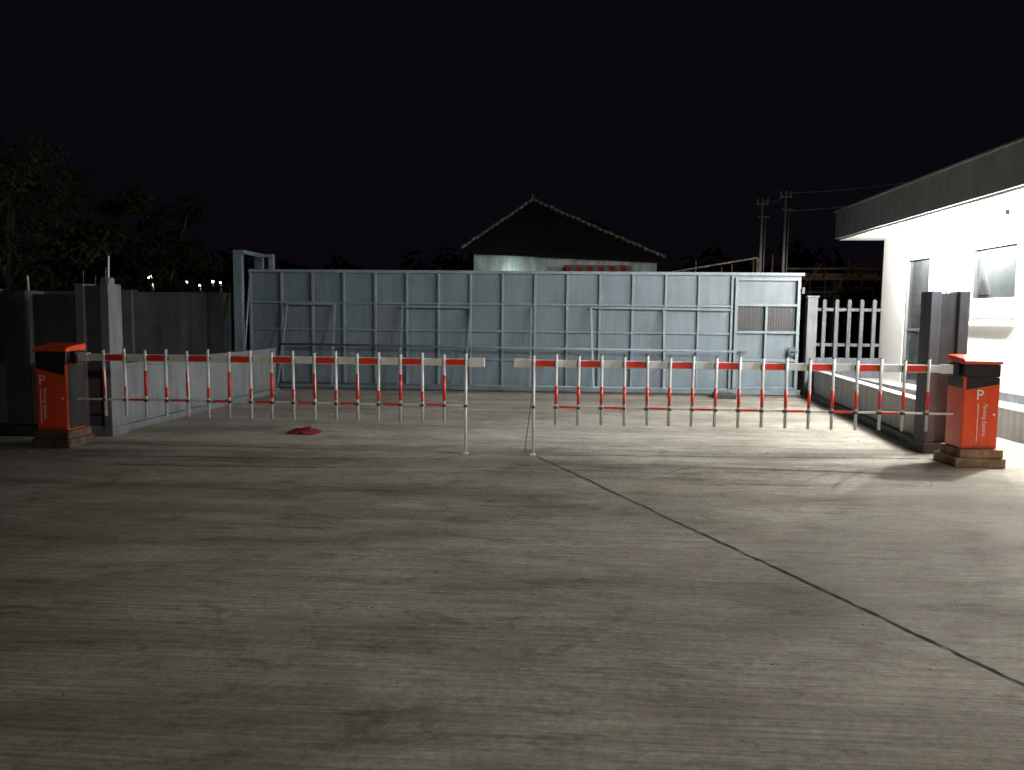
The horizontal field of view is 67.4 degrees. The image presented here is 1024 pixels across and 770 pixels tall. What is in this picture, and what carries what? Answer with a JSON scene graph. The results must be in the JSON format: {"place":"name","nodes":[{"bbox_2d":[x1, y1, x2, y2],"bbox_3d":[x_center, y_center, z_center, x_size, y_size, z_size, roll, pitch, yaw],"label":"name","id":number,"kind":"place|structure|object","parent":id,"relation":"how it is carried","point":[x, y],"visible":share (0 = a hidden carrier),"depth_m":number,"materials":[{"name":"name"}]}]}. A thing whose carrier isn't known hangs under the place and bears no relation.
{"place":"outdoors","nodes":[
{"label":"outdoors","id":0,"kind":"place"},
{"bbox_2d":[0,436,1023,769],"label":"concrete road","id":1,"kind":"structure","parent":0,"point":[144,618],"depth_m":3.92,"materials":[{"name":"grey concrete"}]},
{"bbox_2d":[74,267,128,436],"bbox_3d":[-5.024,-0.406,9.369,0.460,2.040,0.340,1,5,3],"label":"wall post","id":2,"kind":"object","parent":1,"relation":"on","point":[98,313],"depth_m":9.28,"materials":[{"name":"grey paint"}]},
{"bbox_2d":[100,277,114,283],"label":"pipe block","id":3,"kind":"structure","parent":2,"relation":"on","point":[108,280],"depth_m":9.48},
{"bbox_2d":[32,343,484,453],"bbox_3d":[-2.781,0.140,8.492,4.980,1.145,0.480,1,5,3],"label":"boom barrier","id":4,"kind":"object","parent":1,"relation":"on","point":[60,392],"visible":1,"depth_m":8.44,"materials":[{"name":"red metal"}]},
{"bbox_2d":[30,440,908,458],"bbox_3d":[-4.386,0.668,8.784,18.200,0.001,0.389,1,5,4],"label":"pavement joint","id":5,"kind":"object","parent":1,"relation":"on","point":[508,454],"visible":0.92,"depth_m":8.34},
{"bbox_2d":[81,442,890,707],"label":"tyre marks","id":6,"kind":"object","parent":1,"relation":"on","point":[472,466],"visible":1,"depth_m":7.52,"materials":[{"name":"rubber"}]},
{"bbox_2d":[25,396,1002,760],"bbox_3d":[0.040,0.717,8.767,10.910,0.011,12.682,1,5,3],"label":"grit","id":7,"kind":"object","parent":1,"relation":"on","point":[451,552],"visible":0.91,"depth_m":7.19,"materials":[{"name":"stone"}]},
{"bbox_2d":[513,353,1005,468],"bbox_3d":[2.533,0.223,8.168,5.050,1.145,0.480,1,5,3],"label":"boom barrier","id":8,"kind":"object","parent":1,"relation":"on","point":[971,414],"visible":1,"depth_m":8.04,"materials":[{"name":"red metal"}]},
{"bbox_2d":[538,456,1023,684],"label":"pavement joint","id":9,"kind":"object","parent":1,"relation":"on","point":[957,653],"visible":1,"depth_m":4.13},
{"bbox_2d":[910,274,970,453],"bbox_3d":[4.896,-0.243,8.755,0.460,2.030,0.320,1,5,3],"label":"wall post","id":10,"kind":"object","parent":1,"relation":"on","point":[944,325],"depth_m":8.67,"materials":[{"name":"paint"}]},
{"bbox_2d":[859,378,1023,443],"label":"platform","id":11,"kind":"structure","parent":1,"relation":"on","point":[1010,425],"depth_m":9.89,"materials":[{"name":"paint"}]},
{"bbox_2d":[878,206,1023,395],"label":"walls","id":12,"kind":"structure","parent":11,"relation":"on","point":[947,247],"depth_m":12.00,"materials":[{"name":"white paint"}]},
{"bbox_2d":[901,255,930,384],"bbox_3d":[7.099,-1.125,13.439,0.080,2.220,0.900,1,5,3],"label":"door frame","id":13,"kind":"object","parent":12,"relation":"attached to","point":[906,329],"visible":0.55,"depth_m":13.80,"materials":[{"name":"white metal"}]},
{"bbox_2d":[906,258,929,380],"bbox_3d":[7.109,-1.124,13.439,0.010,2.120,0.800,1,5,3],"label":"door glass","id":14,"kind":"object","parent":13,"relation":"in","point":[919,275],"visible":0.57,"depth_m":13.55,"materials":[{"name":"glass"}]},
{"bbox_2d":[839,186,1023,239],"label":"soffit","id":15,"kind":"structure","parent":12,"relation":"on","point":[999,202],"depth_m":11.38,"materials":[{"name":"white paint"}]},
{"bbox_2d":[835,141,1023,238],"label":"roof fascia","id":16,"kind":"structure","parent":15,"relation":"on","point":[999,171],"depth_m":10.87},
{"bbox_2d":[834,136,1023,212],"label":"roof cap","id":17,"kind":"object","parent":16,"relation":"on","point":[996,149],"visible":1,"depth_m":10.82,"materials":[{"name":"grey metal"}]},
{"bbox_2d":[1005,198,1022,214],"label":"security camera","id":18,"kind":"object","parent":15,"relation":"attached to","point":[1011,211],"visible":1,"depth_m":9.72,"materials":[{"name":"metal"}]},
{"bbox_2d":[969,322,1015,325],"bbox_3d":[6.874,-0.885,11.136,0.059,0.058,1.350,1,5,3],"label":"window sill","id":19,"kind":"structure","parent":12,"relation":"attached to","point":[992,323],"depth_m":10.92,"materials":[{"name":"white concrete"}]},
{"bbox_2d":[968,239,1018,321],"bbox_3d":[6.961,-1.473,11.080,0.080,1.120,1.250,1,5,3],"label":"window frame","id":20,"kind":"object","parent":12,"relation":"attached to","point":[972,265],"visible":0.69,"depth_m":11.26,"materials":[{"name":"white metal"}]},
{"bbox_2d":[973,244,1017,298],"bbox_3d":[6.971,-1.473,11.079,0.010,1.020,1.150,1,5,3],"label":"window glass","id":21,"kind":"object","parent":20,"relation":"in","point":[995,267],"visible":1,"depth_m":11.04,"materials":[{"name":"glass"}]},
{"bbox_2d":[977,276,987,294],"bbox_3d":[6.964,-1.477,11.356,0.012,0.280,0.300,1,5,3],"label":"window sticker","id":22,"kind":"object","parent":21,"relation":"attached to","point":[982,289],"depth_m":11.35,"materials":[{"name":"white paper"}]},
{"bbox_2d":[999,392,1023,404],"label":"skirting","id":23,"kind":"object","parent":12,"relation":"attached to","point":[1012,398],"depth_m":10.50,"materials":[{"name":"grey paint"}]},
{"bbox_2d":[0,0,1023,323],"label":"sky","id":24,"kind":"structure","parent":0,"point":[372,133],"materials":[{"name":"black"}]},
{"bbox_2d":[232,317,870,394],"bbox_3d":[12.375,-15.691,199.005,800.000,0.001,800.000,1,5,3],"label":"ground","id":25,"kind":"structure","parent":0,"point":[865,352],"depth_m":39.88,"materials":[{"name":"grey concrete"}]},
{"bbox_2d":[0,136,25,262],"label":"broadleaf tree","id":26,"kind":"object","parent":25,"relation":"on","point":[2,140],"visible":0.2,"depth_m":22.05,"materials":[{"name":"green plant"}]},
{"bbox_2d":[0,362,37,423],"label":"wall","id":27,"kind":"structure","parent":25,"relation":"on","point":[3,405],"depth_m":9.63,"materials":[{"name":"grey paint"}]},
{"bbox_2d":[2,290,43,423],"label":"pilasters","id":28,"kind":"object","parent":27,"relation":"attached to","point":[18,321],"visible":0.52,"depth_m":9.53,"materials":[{"name":"paint"}]},
{"bbox_2d":[0,294,75,361],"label":"wall","id":29,"kind":"structure","parent":27,"relation":"on","point":[54,320],"depth_m":9.59,"materials":[{"name":"paint"}]},
{"bbox_2d":[26,256,109,290],"bbox_3d":[-5.537,-1.363,9.580,1.084,0.501,0.024,1,5,3],"label":"pipe stub","id":30,"kind":"object","parent":29,"relation":"on","point":[108,267],"visible":0.67,"depth_m":9.54,"materials":[{"name":"grey metal"}]},
{"bbox_2d":[0,423,38,435],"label":"soil bed","id":31,"kind":"object","parent":25,"relation":"on","point":[6,429],"depth_m":9.23,"materials":[{"name":"brown soil"}]},
{"bbox_2d":[0,135,126,290],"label":"broadleaf tree","id":32,"kind":"object","parent":25,"relation":"on","point":[10,196],"visible":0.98,"depth_m":19.29,"materials":[{"name":"green plant"}]},
{"bbox_2d":[0,291,232,354],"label":"perimeter wall","id":33,"kind":"structure","parent":25,"relation":"on","point":[192,323],"depth_m":15.80,"materials":[{"name":"paint"}]},
{"bbox_2d":[0,289,137,361],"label":"pilasters","id":34,"kind":"object","parent":33,"relation":"attached to","point":[127,304],"visible":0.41,"depth_m":15.79,"materials":[{"name":"paint"}]},
{"bbox_2d":[93,185,233,294],"bbox_3d":[-9.759,-2.866,21.291,3.572,4.806,3.111,5,6,40],"label":"broadleaf tree","id":35,"kind":"object","parent":25,"relation":"on","point":[174,251],"visible":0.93,"depth_m":20.46,"materials":[{"name":"green plant"}]},
{"bbox_2d":[13,218,880,343],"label":"distant trees","id":36,"kind":"object","parent":25,"relation":"on","point":[93,271],"visible":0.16,"depth_m":47.04,"materials":[{"name":"green plant"}]},
{"bbox_2d":[670,257,758,271],"bbox_3d":[4.589,-1.538,18.186,2.360,2.970,0.060,1,5,3],"label":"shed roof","id":37,"kind":"object","parent":25,"relation":"on","point":[757,262],"visible":0.33,"depth_m":18.03,"materials":[{"name":"metal"}]},
{"bbox_2d":[756,198,769,272],"bbox_3d":[6.929,-2.752,21.455,0.365,4.870,0.100,1,5,3],"label":"utility pole","id":38,"kind":"object","parent":25,"relation":"on","point":[762,203],"visible":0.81,"depth_m":21.30,"materials":[{"name":"grey concrete"}]},
{"bbox_2d":[780,190,792,272],"bbox_3d":[7.559,-2.842,21.408,0.365,5.070,0.100,1,5,3],"label":"utility pole","id":39,"kind":"object","parent":25,"relation":"on","point":[785,209],"visible":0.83,"depth_m":21.26,"materials":[{"name":"grey concrete"}]},
{"bbox_2d":[765,182,905,211],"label":"overhead wires","id":40,"kind":"object","parent":39,"relation":"attached to","point":[831,190],"visible":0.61,"depth_m":20.89,"materials":[{"name":"black metal"}]},
{"bbox_2d":[828,281,880,357],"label":"columns","id":41,"kind":"structure","parent":25,"relation":"on","point":[834,297],"depth_m":23.75,"materials":[{"name":"brown concrete"}]},
{"bbox_2d":[801,273,880,286],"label":"floor slab","id":42,"kind":"structure","parent":41,"relation":"on","point":[857,283],"depth_m":23.58,"materials":[{"name":"brown concrete"}]},
{"bbox_2d":[468,202,653,252],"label":"tile courses","id":43,"kind":"object","parent":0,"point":[551,232],"visible":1,"depth_m":24.11,"materials":[{"name":"brown tile"}]},
{"bbox_2d":[461,249,665,262],"bbox_3d":[1.557,-3.987,23.695,6.306,0.390,0.030,1,5,3],"label":"eave board","id":44,"kind":"object","parent":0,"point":[562,255],"visible":1,"depth_m":23.68,"materials":[{"name":"wood"}]},
{"bbox_2d":[474,254,656,271],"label":"walls","id":45,"kind":"structure","parent":0,"point":[482,262],"depth_m":24.26,"materials":[{"name":"white paint"}]},
{"bbox_2d":[549,267,561,270],"bbox_3d":[1.371,-2.668,24.267,0.400,2.100,0.090,1,5,3],"label":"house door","id":46,"kind":"structure","parent":45,"relation":"attached to","point":[555,268],"depth_m":24.14,"materials":[{"name":"grey"}]},
{"bbox_2d":[461,201,662,257],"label":"roof","id":47,"kind":"structure","parent":45,"relation":"on","point":[547,249],"depth_m":24.08,"materials":[{"name":"tile"}]},
{"bbox_2d":[460,198,665,257],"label":"ridge tiles","id":48,"kind":"object","parent":47,"relation":"attached to","point":[561,212],"visible":0.89,"depth_m":24.35,"materials":[{"name":"grey tile"}]},
{"bbox_2d":[565,265,626,271],"bbox_3d":[2.585,-3.569,23.692,1.865,0.320,0.850,1,5,3],"label":"red awning stripe","id":49,"kind":"object","parent":45,"relation":"attached to","point":[600,268],"visible":0.64,"depth_m":23.78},
{"bbox_2d":[571,265,631,271],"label":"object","id":50,"kind":"object","parent":45,"relation":"attached to","point":[606,268],"visible":0.64,"depth_m":23.75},
{"bbox_2d":[118,390,1023,453],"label":"concrete driveway","id":51,"kind":"structure","parent":0,"point":[507,415],"depth_m":10.78,"materials":[{"name":"grey concrete"}]},
{"bbox_2d":[125,351,279,429],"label":"wall","id":52,"kind":"structure","parent":51,"relation":"on","point":[136,418],"depth_m":11.45,"materials":[{"name":"grey paint"}]},
{"bbox_2d":[126,348,275,367],"bbox_3d":[-4.819,-0.461,12.228,0.160,0.060,5.400,1,5,3],"label":"coping","id":53,"kind":"object","parent":52,"relation":"on","point":[141,363],"visible":0.49,"depth_m":12.56,"materials":[{"name":"grey paint"}]},
{"bbox_2d":[233,250,274,350],"bbox_3d":[-5.157,-1.315,15.655,0.600,2.760,1.020,1,5,3],"label":"gate guide frame","id":54,"kind":"object","parent":52,"relation":"on","point":[238,286],"visible":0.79,"depth_m":15.16,"materials":[{"name":"grey metal"}]},
{"bbox_2d":[287,426,322,433],"bbox_3d":[-2.621,0.556,9.702,0.451,0.092,0.290,1,5,3],"label":"red cloth","id":55,"kind":"object","parent":51,"relation":"on","point":[307,430],"visible":1,"depth_m":9.64,"materials":[{"name":"red fabric"}]},
{"bbox_2d":[244,269,806,398],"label":"sliding gate","id":56,"kind":"structure","parent":51,"relation":"on","point":[499,321],"depth_m":15.07,"materials":[{"name":"metal"}]},
{"bbox_2d":[737,306,795,330],"bbox_3d":[4.893,-1.274,14.774,1.106,0.460,0.014,1,5,3],"label":"door mesh","id":57,"kind":"structure","parent":56,"relation":"in","point":[759,309],"depth_m":14.77,"materials":[{"name":"metal"}]},
{"bbox_2d":[801,296,819,394],"bbox_3d":[5.763,-0.736,14.873,0.230,1.970,0.220,1,5,3],"label":"gate post","id":58,"kind":"object","parent":51,"relation":"on","point":[810,326],"visible":0.85,"depth_m":14.78,"materials":[{"name":"grey paint"}]},
{"bbox_2d":[811,373,914,443],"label":"wall","id":59,"kind":"structure","parent":51,"relation":"on","point":[844,394],"depth_m":11.24,"materials":[{"name":"paint"}]},
{"bbox_2d":[815,299,881,378],"bbox_3d":[8.151,-0.674,14.790,4.550,1.910,0.140,1,5,3],"label":"picket fence","id":60,"kind":"object","parent":59,"relation":"on","point":[872,345],"visible":0.24,"depth_m":14.84,"materials":[{"name":"metal"}]},
{"bbox_2d":[813,371,915,402],"bbox_3d":[5.404,-0.018,11.880,0.170,0.050,6.131,1,5,9],"label":"coping","id":61,"kind":"object","parent":59,"relation":"on","point":[893,393],"visible":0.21,"depth_m":11.22,"materials":[{"name":"paint"}]},
{"bbox_2d":[695,249,882,357],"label":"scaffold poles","id":62,"kind":"object","parent":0,"point":[848,269],"visible":0.23,"depth_m":23.07,"materials":[{"name":"brown metal"}]},
{"bbox_2d":[971,297,1013,317],"bbox_3d":[6.947,-1.114,11.111,0.020,0.280,1.110,1,5,3],"label":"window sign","id":63,"kind":"object","parent":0,"point":[993,308],"visible":1,"depth_m":11.08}
]}

